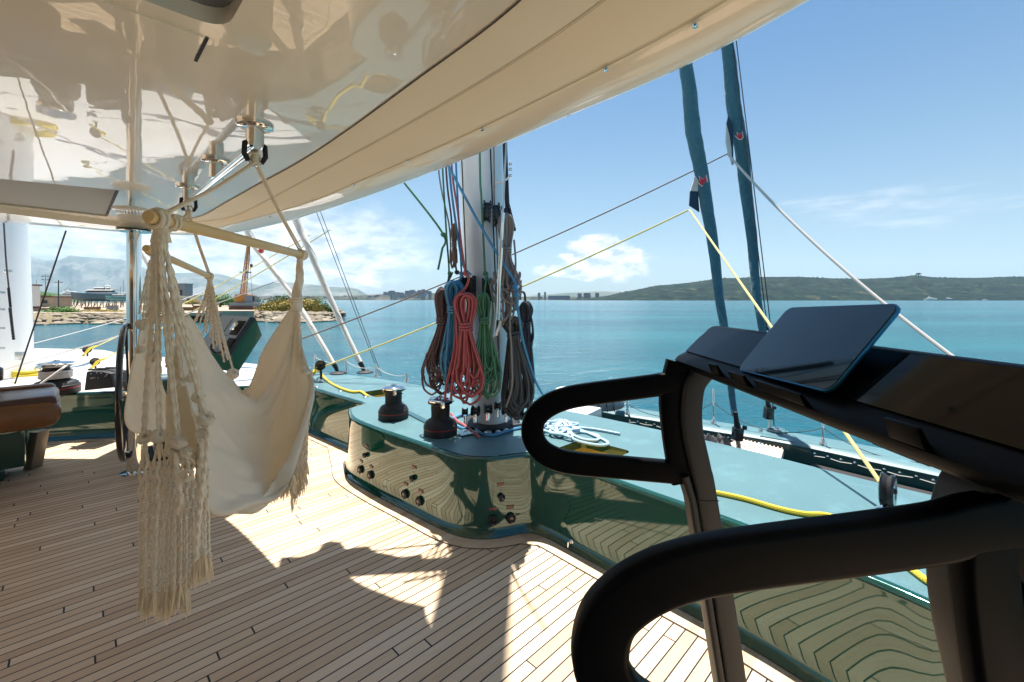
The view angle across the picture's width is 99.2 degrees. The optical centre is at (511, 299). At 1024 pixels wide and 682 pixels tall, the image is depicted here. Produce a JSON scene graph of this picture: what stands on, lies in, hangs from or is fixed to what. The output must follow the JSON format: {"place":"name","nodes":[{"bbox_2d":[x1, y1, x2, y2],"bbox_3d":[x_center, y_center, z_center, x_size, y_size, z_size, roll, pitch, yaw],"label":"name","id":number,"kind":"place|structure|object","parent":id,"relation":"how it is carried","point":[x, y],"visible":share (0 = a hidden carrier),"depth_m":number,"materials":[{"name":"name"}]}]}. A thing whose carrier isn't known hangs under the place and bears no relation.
{"place":"outdoors","nodes":[
{"label":"outdoors","id":0,"kind":"place"},
{"bbox_2d":[34,272,244,343],"bbox_3d":[-14.094,-0.213,18.313,0.027,2.901,16.166,0,0,-14],"label":"mooring line","id":1,"kind":"object","parent":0,"point":[103,324],"visible":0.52,"depth_m":13.26,"materials":[{"name":"white fabric"}]},
{"bbox_2d":[31,255,258,299],"bbox_3d":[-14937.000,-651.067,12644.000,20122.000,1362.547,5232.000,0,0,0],"label":"mountain","id":2,"kind":"structure","parent":0,"point":[78,274],"depth_m":11195.06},
{"bbox_2d":[0,348,310,391],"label":"aft deck","id":3,"kind":"structure","parent":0,"point":[81,366],"depth_m":6.29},
{"bbox_2d":[0,222,34,379],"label":"mast","id":4,"kind":"object","parent":3,"relation":"on","point":[19,268],"visible":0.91,"depth_m":5.58,"materials":[{"name":"metal"}]},
{"bbox_2d":[3,223,12,316],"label":"mast line","id":5,"kind":"object","parent":4,"relation":"attached to","point":[5,252],"visible":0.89,"depth_m":5.23,"materials":[{"name":"fabric"}]},
{"bbox_2d":[7,288,14,339],"bbox_3d":[-5.975,0.168,5.200,0.098,0.624,0.035,0,0,0],"label":"beaded strap","id":6,"kind":"object","parent":5,"relation":"hanging from","point":[11,315],"visible":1,"depth_m":5.19,"materials":[{"name":"black rubber"}]},
{"bbox_2d":[11,367,37,377],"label":"rope coil","id":7,"kind":"object","parent":3,"relation":"on","point":[26,373],"visible":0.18,"depth_m":5.54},
{"bbox_2d":[82,346,91,355],"bbox_3d":[-6.715,0.828,6.889,0.110,0.185,0.066,0,0,-34],"label":"pulley","id":8,"kind":"object","parent":3,"relation":"on","point":[84,349],"visible":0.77,"depth_m":6.87,"materials":[{"name":"black plastic"}]},
{"bbox_2d":[92,234,309,348],"bbox_3d":[-5.032,-0.137,7.063,3.451,1.872,0.015,0,0,-3],"label":"mooring line","id":9,"kind":"object","parent":8,"relation":"attached to","point":[215,286],"visible":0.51,"depth_m":7.08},
{"bbox_2d":[89,358,100,368],"bbox_3d":[-5.254,0.841,5.494,0.100,0.219,0.060,0,0,-34],"label":"pulley","id":10,"kind":"object","parent":3,"relation":"on","point":[92,361],"visible":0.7,"depth_m":5.48,"materials":[{"name":"black plastic"}]},
{"bbox_2d":[104,229,329,357],"bbox_3d":[-4.036,-0.135,6.104,2.755,1.870,0.015,0,0,-22],"label":"mooring line","id":11,"kind":"object","parent":10,"relation":"attached to","point":[242,282],"visible":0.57,"depth_m":6.23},
{"bbox_2d":[167,283,192,294],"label":"shed","id":12,"kind":"structure","parent":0,"point":[185,288],"depth_m":198.52,"materials":[{"name":"grey paint"}]},
{"bbox_2d":[33,302,335,323],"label":"shore land","id":13,"kind":"structure","parent":0,"point":[48,317],"depth_m":55.70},
{"bbox_2d":[32,284,42,305],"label":"shed","id":14,"kind":"structure","parent":13,"relation":"on","point":[36,294],"depth_m":80.34,"materials":[{"name":"white"}]},
{"bbox_2d":[40,296,71,306],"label":"shed","id":15,"kind":"structure","parent":13,"relation":"on","point":[65,301],"depth_m":103.49,"materials":[{"name":"concrete"}]},
{"bbox_2d":[33,303,228,315],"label":"boatyard","id":16,"kind":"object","parent":13,"relation":"on","point":[123,307],"visible":0.27,"depth_m":85.71,"materials":[{"name":"concrete"}]},
{"bbox_2d":[36,305,79,312],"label":"bush","id":17,"kind":"object","parent":16,"relation":"on","point":[68,309],"visible":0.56,"depth_m":59.86,"materials":[{"name":"green plant"}]},
{"bbox_2d":[75,300,120,307],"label":"boat stand","id":18,"kind":"object","parent":16,"relation":"on","point":[96,303],"visible":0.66,"depth_m":96.74,"materials":[{"name":"brown metal"}]},
{"bbox_2d":[71,282,125,300],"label":"motor yacht","id":19,"kind":"object","parent":18,"relation":"on","point":[98,293],"visible":0.85,"depth_m":96.69,"materials":[{"name":"grey"}]},
{"bbox_2d":[105,292,125,299],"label":"motor yacht","id":20,"kind":"object","parent":16,"relation":"on","point":[117,297],"visible":0.84,"depth_m":91.92,"materials":[{"name":"teal"}]},
{"bbox_2d":[215,293,234,306],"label":"tree","id":21,"kind":"object","parent":16,"relation":"on","point":[220,298],"visible":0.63,"depth_m":102.82,"materials":[{"name":"green plant"}]},
{"bbox_2d":[229,246,261,309],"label":"crane","id":22,"kind":"object","parent":16,"relation":"on","point":[245,301],"visible":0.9,"depth_m":67.02,"materials":[{"name":"orange paint"}]},
{"bbox_2d":[33,309,346,324],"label":"shore rocks","id":23,"kind":"object","parent":13,"relation":"on","point":[268,316],"visible":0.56,"depth_m":56.18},
{"bbox_2d":[258,300,289,311],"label":"scrub bush","id":24,"kind":"object","parent":13,"relation":"on","point":[264,306],"visible":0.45,"depth_m":62.84,"materials":[{"name":"green plant"}]},
{"bbox_2d":[276,298,320,310],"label":"scrub bush","id":25,"kind":"object","parent":13,"relation":"on","point":[311,305],"visible":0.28,"depth_m":63.14,"materials":[{"name":"green plant"}]},
{"bbox_2d":[222,283,366,297],"bbox_3d":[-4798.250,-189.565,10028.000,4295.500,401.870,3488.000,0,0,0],"label":"mountain","id":26,"kind":"structure","parent":0,"point":[275,289],"depth_m":9115.43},
{"bbox_2d":[0,439,770,681],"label":"deck floor","id":27,"kind":"structure","parent":0,"point":[329,578],"depth_m":2.18,"materials":[{"name":"brown wood"}]},
{"bbox_2d":[0,367,61,480],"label":"helm chair","id":28,"kind":"object","parent":27,"relation":"on","point":[24,409],"visible":1,"depth_m":3.53,"materials":[{"name":"brown leather"}]},
{"bbox_2d":[116,229,151,476],"bbox_3d":[-3.281,0.448,3.784,0.236,2.105,0.236,0,0,0],"label":"support pole","id":29,"kind":"object","parent":27,"relation":"on","point":[133,281],"visible":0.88,"depth_m":3.74,"materials":[{"name":"silver metal"}]},
{"bbox_2d":[0,0,808,234],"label":"hardtop roof","id":30,"kind":"structure","parent":29,"relation":"on","point":[105,105],"depth_m":1.32,"materials":[{"name":"white plastic"}]},
{"bbox_2d":[14,230,66,383],"bbox_3d":[-4.204,0.090,3.881,0.792,1.372,0.012,0,0,20],"label":"stay wire","id":31,"kind":"object","parent":30,"relation":"attached to","point":[40,307],"visible":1,"depth_m":3.87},
{"bbox_2d":[111,198,148,214],"bbox_3d":[-2.470,-0.615,2.834,0.200,0.091,0.200,0,0,0],"label":"shower head","id":32,"kind":"object","parent":30,"relation":"attached to","point":[131,208],"visible":0.86,"depth_m":2.79},
{"bbox_2d":[175,118,273,203],"bbox_3d":[-1.429,-0.610,2.095,1.413,0.100,0.124,0,0,44],"label":"ceiling rail","id":33,"kind":"object","parent":30,"relation":"attached to","point":[256,130],"visible":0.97,"depth_m":1.85,"materials":[{"name":"silver metal"}]},
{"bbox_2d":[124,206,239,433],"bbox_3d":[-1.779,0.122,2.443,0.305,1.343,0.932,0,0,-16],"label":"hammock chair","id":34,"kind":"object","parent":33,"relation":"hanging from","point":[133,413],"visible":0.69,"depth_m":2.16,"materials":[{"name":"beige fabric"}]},
{"bbox_2d":[241,139,267,166],"bbox_3d":[-0.969,-0.553,1.644,0.034,0.105,0.089,0,0,32],"label":"shackle","id":35,"kind":"object","parent":33,"relation":"hanging from","point":[262,160],"visible":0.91,"depth_m":1.63,"materials":[{"name":"black metal"}]},
{"bbox_2d":[136,149,314,624],"bbox_3d":[-0.991,0.159,1.633,0.387,1.511,1.010,0,0,0],"label":"hammock chair","id":36,"kind":"object","parent":35,"relation":"hanging from","point":[245,451],"visible":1,"depth_m":1.33,"materials":[{"name":"beige fabric"}]},
{"bbox_2d":[148,374,167,461],"bbox_3d":[-3.272,1.124,4.199,0.497,0.752,0.822,0,0,-31],"label":"helm pedestal","id":37,"kind":"object","parent":27,"relation":"on","point":[151,448],"visible":0.12,"depth_m":4.10,"materials":[{"name":"green paint"}]},
{"bbox_2d":[114,323,128,461],"bbox_3d":[-3.301,0.783,3.738,0.100,1.163,1.163,0,0,-37],"label":"steering wheel","id":38,"kind":"object","parent":37,"relation":"attached to","point":[120,395],"visible":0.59,"depth_m":3.37,"materials":[{"name":"black plastic"}]},
{"bbox_2d":[204,315,261,370],"bbox_3d":[-2.214,0.812,3.525,0.497,1.377,0.478,0,0,-45],"label":"instrument console","id":39,"kind":"object","parent":27,"relation":"on","point":[242,334],"visible":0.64,"depth_m":3.40,"materials":[{"name":"green plastic"}]},
{"bbox_2d":[29,385,945,681],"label":"cockpit coaming","id":40,"kind":"object","parent":27,"relation":"on","point":[869,629],"visible":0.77,"depth_m":2.53,"materials":[{"name":"green paint"}]},
{"bbox_2d":[34,360,81,394],"bbox_3d":[-4.877,0.822,4.663,0.389,0.356,0.389,0,0,0],"label":"winch","id":41,"kind":"object","parent":40,"relation":"on","point":[69,385],"visible":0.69,"depth_m":4.60,"materials":[{"name":"black metal"}]},
{"bbox_2d":[35,363,75,383],"bbox_3d":[-4.862,0.899,4.460,0.332,0.419,0.709,0,0,0],"label":"winch rope","id":42,"kind":"object","parent":41,"relation":"attached to","point":[52,375],"visible":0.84,"depth_m":4.56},
{"bbox_2d":[84,367,125,390],"bbox_3d":[-4.365,0.838,4.682,0.348,0.234,0.229,0,0,0],"label":"rope clutch box","id":43,"kind":"object","parent":40,"relation":"on","point":[100,378],"visible":0.88,"depth_m":4.58,"materials":[{"name":"black plastic"}]},
{"bbox_2d":[521,326,1023,681],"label":"treadmill","id":44,"kind":"object","parent":27,"relation":"on","point":[958,422],"visible":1,"depth_m":0.41,"materials":[{"name":"black plastic"}]},
{"bbox_2d":[740,304,900,392],"bbox_3d":[0.462,0.068,0.683,0.107,0.126,0.247,0,0,0],"label":"tablet","id":45,"kind":"object","parent":44,"relation":"on","point":[824,349],"visible":1,"depth_m":0.64,"materials":[{"name":"black"}]},
{"bbox_2d":[257,293,593,299],"bbox_3d":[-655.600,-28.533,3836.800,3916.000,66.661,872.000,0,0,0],"label":"coast","id":46,"kind":"structure","parent":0,"point":[383,297],"depth_m":3543.87},
{"bbox_2d":[29,0,1023,295],"label":"sky","id":47,"kind":"structure","parent":0,"point":[890,132],"materials":[{"name":"blue"}]},
{"bbox_2d":[34,300,1023,447],"bbox_3d":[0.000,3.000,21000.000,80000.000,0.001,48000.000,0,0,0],"label":"sea","id":48,"kind":"structure","parent":0,"point":[579,341],"depth_m":35.59,"materials":[{"name":"liquid"}]},
{"bbox_2d":[202,310,253,321],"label":"pier","id":49,"kind":"structure","parent":48,"relation":"in","point":[249,313],"depth_m":58.86,"materials":[{"name":"concrete"}]},
{"bbox_2d":[602,407,940,491],"bbox_3d":[2.731,2.342,4.823,5.080,1.715,0.968,0,0,41],"label":"outrigger hull","id":50,"kind":"object","parent":48,"relation":"in","point":[800,448],"visible":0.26,"depth_m":4.42,"materials":[{"name":"white paint"}]},
{"bbox_2d":[591,401,624,411],"bbox_3d":[1.043,1.245,5.313,0.633,0.426,1.355,0,0,14],"label":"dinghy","id":51,"kind":"object","parent":50,"relation":"on","point":[609,407],"visible":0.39,"depth_m":4.72,"materials":[{"name":"grey"}]},
{"bbox_2d":[629,419,761,443],"bbox_3d":[1.521,1.599,4.415,1.510,0.123,1.987,0,0,38],"label":"trampoline net","id":52,"kind":"object","parent":50,"relation":"attached to","point":[660,427],"visible":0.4,"depth_m":5.45,"materials":[{"name":"grey"}]},
{"bbox_2d":[566,406,601,417],"bbox_3d":[0.669,1.215,4.670,0.650,0.230,0.801,0,0,34],"label":"sun cushion","id":53,"kind":"object","parent":52,"relation":"on","point":[591,410],"visible":0.22,"depth_m":4.37,"materials":[{"name":"fabric"}]},
{"bbox_2d":[705,433,731,445],"bbox_3d":[2.144,1.490,4.590,0.335,0.180,0.257,0,0,0],"label":"tarpaulin","id":54,"kind":"object","parent":52,"relation":"on","point":[720,439],"visible":0.59,"depth_m":4.56,"materials":[{"name":"grey fabric"}]},
{"bbox_2d":[731,439,783,458],"bbox_3d":[2.492,1.550,4.433,0.448,0.079,0.548,0,0,-41],"label":"sun mat","id":55,"kind":"object","parent":52,"relation":"on","point":[774,451],"visible":0.5,"depth_m":4.46,"materials":[{"name":"beige"}]},
{"bbox_2d":[711,388,716,423],"bbox_3d":[2.418,1.279,5.232,0.070,0.442,0.070,0,0,0],"label":"lifeline post","id":56,"kind":"object","parent":50,"relation":"on","point":[713,420],"visible":0.96,"depth_m":5.22,"materials":[{"name":"silver metal"}]},
{"bbox_2d":[721,42,775,427],"bbox_3d":[2.869,-1.277,5.309,0.316,5.512,0.795,0,0,-26],"label":"furled sail","id":57,"kind":"object","parent":50,"relation":"on","point":[734,135],"visible":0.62,"depth_m":5.38,"materials":[{"name":"teal"}]},
{"bbox_2d":[302,153,727,338],"bbox_3d":[-0.125,-0.609,5.450,5.602,2.417,0.015,0,0,1],"label":"sheet line","id":58,"kind":"object","parent":57,"relation":"attached to","point":[513,253],"visible":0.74,"depth_m":5.44,"materials":[{"name":"beige fabric"}]},
{"bbox_2d":[732,42,767,325],"bbox_3d":[2.875,-1.650,5.319,0.011,4.009,0.459,0,0,-39],"label":"stay wire","id":59,"kind":"object","parent":57,"relation":"attached to","point":[749,182],"visible":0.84,"depth_m":5.29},
{"bbox_2d":[736,40,770,328],"bbox_3d":[2.918,-1.650,5.319,0.011,4.009,0.458,0,0,-39],"label":"stay wire","id":60,"kind":"object","parent":57,"relation":"attached to","point":[753,185],"visible":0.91,"depth_m":5.30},
{"bbox_2d":[727,154,954,355],"bbox_3d":[3.047,-0.506,4.099,0.028,2.603,2.734,0,0,-16],"label":"sheet line","id":61,"kind":"object","parent":57,"relation":"attached to","point":[864,287],"visible":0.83,"depth_m":4.07,"materials":[{"name":"white fabric"}]},
{"bbox_2d":[810,452,934,494],"bbox_3d":[2.875,1.599,3.103,2.048,0.123,1.746,0,0,-41],"label":"trampoline net","id":62,"kind":"object","parent":50,"relation":"attached to","point":[869,478],"visible":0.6,"depth_m":4.01,"materials":[{"name":"grey"}]},
{"bbox_2d":[521,291,622,296],"bbox_3d":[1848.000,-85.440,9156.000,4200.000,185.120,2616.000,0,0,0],"label":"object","id":63,"kind":"structure","parent":0,"point":[601,293],"depth_m":8762.52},
{"bbox_2d":[313,372,930,597],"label":"side deck","id":64,"kind":"structure","parent":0,"point":[776,481],"depth_m":2.65,"materials":[{"name":"teal paint"}]},
{"bbox_2d":[244,230,346,374],"bbox_3d":[-3.396,-0.812,6.380,2.527,3.698,0.440,0,0,19],"label":"rope","id":65,"kind":"object","parent":64,"relation":"on","point":[272,269],"visible":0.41,"depth_m":6.41,"materials":[{"name":"grey"}]},
{"bbox_2d":[4,280,277,369],"bbox_3d":[-4.607,0.248,5.712,2.803,1.110,0.015,0,0,-36],"label":"mooring line","id":66,"kind":"object","parent":65,"relation":"attached to","point":[118,335],"visible":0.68,"depth_m":5.34,"materials":[{"name":"white fabric"}]},
{"bbox_2d":[315,360,325,381],"bbox_3d":[-2.337,0.869,5.319,0.128,0.263,0.074,0,0,0],"label":"pulley","id":67,"kind":"object","parent":64,"relation":"on","point":[320,365],"visible":1,"depth_m":5.30,"materials":[{"name":"black plastic"}]},
{"bbox_2d":[325,210,687,366],"bbox_3d":[-0.137,-0.104,5.144,4.310,1.850,0.019,0,0,5],"label":"sheet line","id":68,"kind":"object","parent":67,"relation":"attached to","point":[522,286],"visible":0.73,"depth_m":5.09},
{"bbox_2d":[314,367,369,396],"bbox_3d":[-2.024,0.935,5.035,0.189,0.255,1.562,0,0,-43],"label":"rope","id":69,"kind":"object","parent":64,"relation":"on","point":[342,388],"visible":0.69,"depth_m":4.80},
{"bbox_2d":[378,384,408,421],"bbox_3d":[-1.004,0.858,3.695,0.251,0.285,0.251,0,0,-20],"label":"winch","id":70,"kind":"object","parent":64,"relation":"on","point":[393,408],"visible":1,"depth_m":3.63,"materials":[{"name":"black metal"}]},
{"bbox_2d":[423,395,456,438],"bbox_3d":[-0.534,0.858,3.254,0.251,0.285,0.251,0,0,-17],"label":"winch","id":71,"kind":"object","parent":64,"relation":"on","point":[440,423],"visible":0.99,"depth_m":3.18,"materials":[{"name":"black metal"}]},
{"bbox_2d":[470,405,479,434],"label":"turning block","id":72,"kind":"structure","parent":64,"relation":"on","point":[475,411],"depth_m":3.23,"materials":[{"name":"black metal"}]},
{"bbox_2d":[452,414,520,435],"bbox_3d":[-0.145,0.970,3.385,0.886,0.062,0.404,0,0,27],"label":"rope","id":73,"kind":"object","parent":64,"relation":"on","point":[489,434],"visible":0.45,"depth_m":3.29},
{"bbox_2d":[483,403,492,433],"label":"turning block","id":74,"kind":"structure","parent":64,"relation":"on","point":[488,409],"depth_m":3.25,"materials":[{"name":"black metal"}]},
{"bbox_2d":[459,144,519,431],"bbox_3d":[-0.516,-9.000,3.561,1.162,20.000,0.683,0,0,0],"label":"mast","id":75,"kind":"object","parent":64,"relation":"on","point":[471,235],"visible":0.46,"depth_m":3.36,"materials":[{"name":"metal"}]},
{"bbox_2d":[460,276,475,296],"bbox_3d":[-0.334,-0.087,3.311,0.119,0.190,0.075,0,0,0],"label":"rope clutch","id":76,"kind":"object","parent":75,"relation":"attached to","point":[471,288],"visible":0.41,"depth_m":3.30,"materials":[{"name":"black metal"}]},
{"bbox_2d":[440,275,464,393],"bbox_3d":[-0.442,0.249,3.224,0.183,0.910,0.137,0,0,0],"label":"rope coil","id":77,"kind":"object","parent":76,"relation":"hanging from","point":[451,287],"visible":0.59,"depth_m":3.19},
{"bbox_2d":[447,165,543,394],"bbox_3d":[-0.135,-0.246,3.144,1.025,2.180,0.326,0,0,-18],"label":"halyard","id":78,"kind":"object","parent":75,"relation":"attached to","point":[515,287],"visible":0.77,"depth_m":3.07,"materials":[{"name":"blue fabric"}]},
{"bbox_2d":[444,273,484,405],"bbox_3d":[-0.344,0.283,3.154,0.295,0.973,0.134,0,0,0],"label":"rope coil","id":79,"kind":"object","parent":78,"relation":"hanging from","point":[464,352],"visible":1,"depth_m":3.13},
{"bbox_2d":[501,316,534,420],"bbox_3d":[0.041,0.505,3.185,0.248,0.779,0.140,0,0,0],"label":"rope coil","id":80,"kind":"object","parent":78,"relation":"hanging from","point":[520,400],"visible":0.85,"depth_m":3.15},
{"bbox_2d":[519,291,534,391],"bbox_3d":[0.111,0.349,3.309,0.129,0.834,0.128,0,0,0],"label":"rope coil","id":81,"kind":"object","parent":78,"relation":"hanging from","point":[526,310],"visible":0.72,"depth_m":3.28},
{"bbox_2d":[491,202,500,226],"bbox_3d":[-0.110,-0.622,3.189,0.085,0.167,0.075,0,0,0],"label":"rope clutch","id":82,"kind":"object","parent":75,"relation":"attached to","point":[496,211],"visible":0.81,"depth_m":3.17,"materials":[{"name":"black metal"}]},
{"bbox_2d":[493,147,499,388],"bbox_3d":[-0.121,-0.509,3.255,0.049,2.357,0.058,0,0,-23],"label":"halyard","id":83,"kind":"object","parent":82,"relation":"attached to","point":[496,248],"visible":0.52,"depth_m":3.24,"materials":[{"name":"green fabric"}]},
{"bbox_2d":[490,213,521,325],"bbox_3d":[-0.044,-0.220,3.134,0.235,0.818,0.126,0,0,0],"label":"rope coil","id":84,"kind":"object","parent":82,"relation":"hanging from","point":[506,282],"visible":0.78,"depth_m":3.11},
{"bbox_2d":[505,240,516,407],"bbox_3d":[-0.014,0.174,3.110,0.090,1.204,0.040,0,0,27],"label":"halyard","id":85,"kind":"object","parent":84,"relation":"hanging from","point":[510,327],"visible":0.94,"depth_m":3.09,"materials":[{"name":"grey fabric"}]},
{"bbox_2d":[493,142,506,335],"bbox_3d":[-0.020,-1.375,3.127,0.098,3.252,0.299,0,0,33],"label":"rope","id":86,"kind":"object","parent":75,"relation":"attached to","point":[498,301],"visible":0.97,"depth_m":3.01,"materials":[{"name":"fabric"}]},
{"bbox_2d":[503,143,511,207],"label":"mast track","id":87,"kind":"structure","parent":75,"relation":"attached to","point":[507,202],"depth_m":3.29,"materials":[{"name":"black metal"}]},
{"bbox_3d":[-1.134,-1.389,3.304,1.751,0.331,0.486,0,0,0],"label":"boom","id":88,"kind":"object","parent":75,"relation":"attached to","visible":0},
{"bbox_2d":[403,183,446,269],"bbox_3d":[-0.870,-0.817,3.310,0.772,1.188,0.044,0,0,9],"label":"halyard","id":89,"kind":"object","parent":88,"relation":"hanging from","point":[442,234],"visible":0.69,"depth_m":3.26,"materials":[{"name":"green fabric"}]},
{"bbox_2d":[442,168,452,279],"bbox_3d":[-0.514,-0.949,3.299,0.142,1.903,0.037,0,0,23],"label":"halyard","id":90,"kind":"object","parent":88,"relation":"hanging from","point":[450,273],"visible":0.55,"depth_m":3.29,"materials":[{"name":"blue fabric"}]},
{"bbox_2d":[421,272,453,395],"bbox_3d":[-0.562,0.261,3.289,0.271,0.945,0.131,0,0,0],"label":"rope coil","id":91,"kind":"object","parent":90,"relation":"hanging from","point":[431,362],"visible":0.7,"depth_m":3.26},
{"bbox_2d":[445,166,458,274],"bbox_3d":[-0.465,-1.045,3.279,0.147,1.711,0.046,0,0,16],"label":"halyard","id":92,"kind":"object","parent":88,"relation":"hanging from","point":[456,272],"visible":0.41,"depth_m":3.28,"materials":[{"name":"blue fabric"}]},
{"bbox_2d":[455,162,462,274],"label":"halyard","id":93,"kind":"object","parent":88,"relation":"hanging from","point":[460,272],"visible":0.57,"depth_m":3.25,"materials":[{"name":"blue fabric"}]},
{"bbox_2d":[451,164,467,275],"bbox_3d":[-0.400,-0.930,3.209,0.221,1.516,0.039,0,0,43],"label":"halyard","id":94,"kind":"object","parent":88,"relation":"hanging from","point":[465,272],"visible":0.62,"depth_m":3.21,"materials":[{"name":"red fabric"}]},
{"bbox_2d":[448,169,470,274],"bbox_3d":[-0.416,-0.840,3.235,0.237,1.322,0.046,0,0,12],"label":"halyard","id":95,"kind":"object","parent":88,"relation":"hanging from","point":[454,214],"visible":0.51,"depth_m":3.23,"materials":[{"name":"red fabric"}]},
{"bbox_2d":[449,223,457,268],"bbox_3d":[-0.434,-0.402,3.256,0.060,0.339,0.120,0,0,-17],"label":"rope coil","id":96,"kind":"object","parent":95,"relation":"hanging from","point":[453,255],"visible":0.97,"depth_m":3.23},
{"bbox_2d":[479,153,487,275],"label":"halyard","id":97,"kind":"object","parent":88,"relation":"hanging from","point":[485,272],"visible":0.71,"depth_m":3.20,"materials":[{"name":"green fabric"}]},
{"bbox_2d":[483,200,491,222],"bbox_3d":[-0.186,-0.655,3.241,0.066,0.159,0.075,0,0,0],"label":"rope clutch","id":98,"kind":"object","parent":97,"relation":"attached to","point":[487,211],"visible":0.99,"depth_m":3.23,"materials":[{"name":"black metal"}]},
{"bbox_2d":[474,274,501,399],"bbox_3d":[-0.188,0.265,3.190,0.230,0.940,0.132,0,0,0],"label":"rope coil","id":99,"kind":"object","parent":97,"relation":"hanging from","point":[488,354],"visible":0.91,"depth_m":3.16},
{"bbox_2d":[544,419,620,446],"bbox_3d":[0.469,0.976,3.256,0.656,0.050,0.390,0,0,41],"label":"rope pile","id":100,"kind":"object","parent":64,"relation":"on","point":[566,428],"visible":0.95,"depth_m":3.23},
{"bbox_2d":[560,440,628,454],"bbox_3d":[0.535,1.075,2.896,0.391,0.150,0.322,0,0,43],"label":"rope locker","id":101,"kind":"object","parent":64,"relation":"in","point":[580,447],"visible":0.15,"depth_m":3.04,"materials":[{"name":"yellow paint"}]},
{"bbox_2d":[679,63,746,447],"bbox_3d":[2.101,-1.000,4.588,0.342,4.846,1.254,0,0,0],"label":"furled sail","id":102,"kind":"object","parent":64,"relation":"on","point":[701,187],"visible":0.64,"depth_m":4.93,"materials":[{"name":"teal"}]},
{"bbox_2d":[716,490,831,516],"bbox_3d":[1.290,0.988,2.052,0.181,0.025,0.775,0,0,-44],"label":"rope","id":103,"kind":"object","parent":64,"relation":"on","point":[773,506],"visible":0.49,"depth_m":2.07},
{"bbox_2d":[875,471,897,507],"bbox_3d":[1.775,0.909,2.058,0.156,0.181,0.093,0,0,-43],"label":"pulley","id":104,"kind":"object","parent":64,"relation":"on","point":[887,491],"visible":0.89,"depth_m":2.02,"materials":[{"name":"black plastic"}]},
{"bbox_2d":[689,209,878,482],"bbox_3d":[1.887,-0.079,3.523,0.019,1.911,2.918,0,0,5],"label":"sheet line","id":105,"kind":"object","parent":104,"relation":"attached to","point":[863,458],"visible":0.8,"depth_m":3.24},
{"bbox_2d":[909,570,926,583],"bbox_3d":[1.535,0.988,1.558,0.196,0.025,0.161,0,0,16],"label":"rope","id":106,"kind":"object","parent":64,"relation":"on","point":[919,575],"visible":0.14,"depth_m":1.55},
{"bbox_2d":[354,375,931,495],"bbox_3d":[0.921,2.150,2.921,1.162,2.300,10.518,0,0,-44],"label":"deck edge","id":107,"kind":"object","parent":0,"point":[751,451],"visible":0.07,"depth_m":2.77,"materials":[{"name":"teal paint"}]},
{"bbox_2d":[292,218,372,373],"bbox_3d":[-2.965,-1.325,6.168,2.157,4.651,0.216,0,0,12],"label":"support pole","id":108,"kind":"object","parent":107,"relation":"on","point":[299,227],"visible":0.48,"depth_m":6.12,"materials":[{"name":"grey"}]},
{"bbox_2d":[317,214,379,375],"bbox_3d":[-2.286,-0.353,5.799,1.178,2.698,0.009,0,0,13],"label":"stay wire","id":109,"kind":"object","parent":107,"relation":"attached to","point":[347,292],"visible":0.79,"depth_m":5.77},
{"bbox_2d":[320,212,381,375],"bbox_3d":[-2.241,-0.353,5.799,1.137,2.698,0.009,0,0,13],"label":"stay wire","id":110,"kind":"object","parent":107,"relation":"attached to","point":[350,292],"visible":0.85,"depth_m":5.77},
{"bbox_2d":[567,275,1023,299],"bbox_3d":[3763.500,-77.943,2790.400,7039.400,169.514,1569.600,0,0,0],"label":"hill","id":111,"kind":"structure","parent":0,"point":[915,287],"depth_m":2254.58,"materials":[{"name":"green plant"}]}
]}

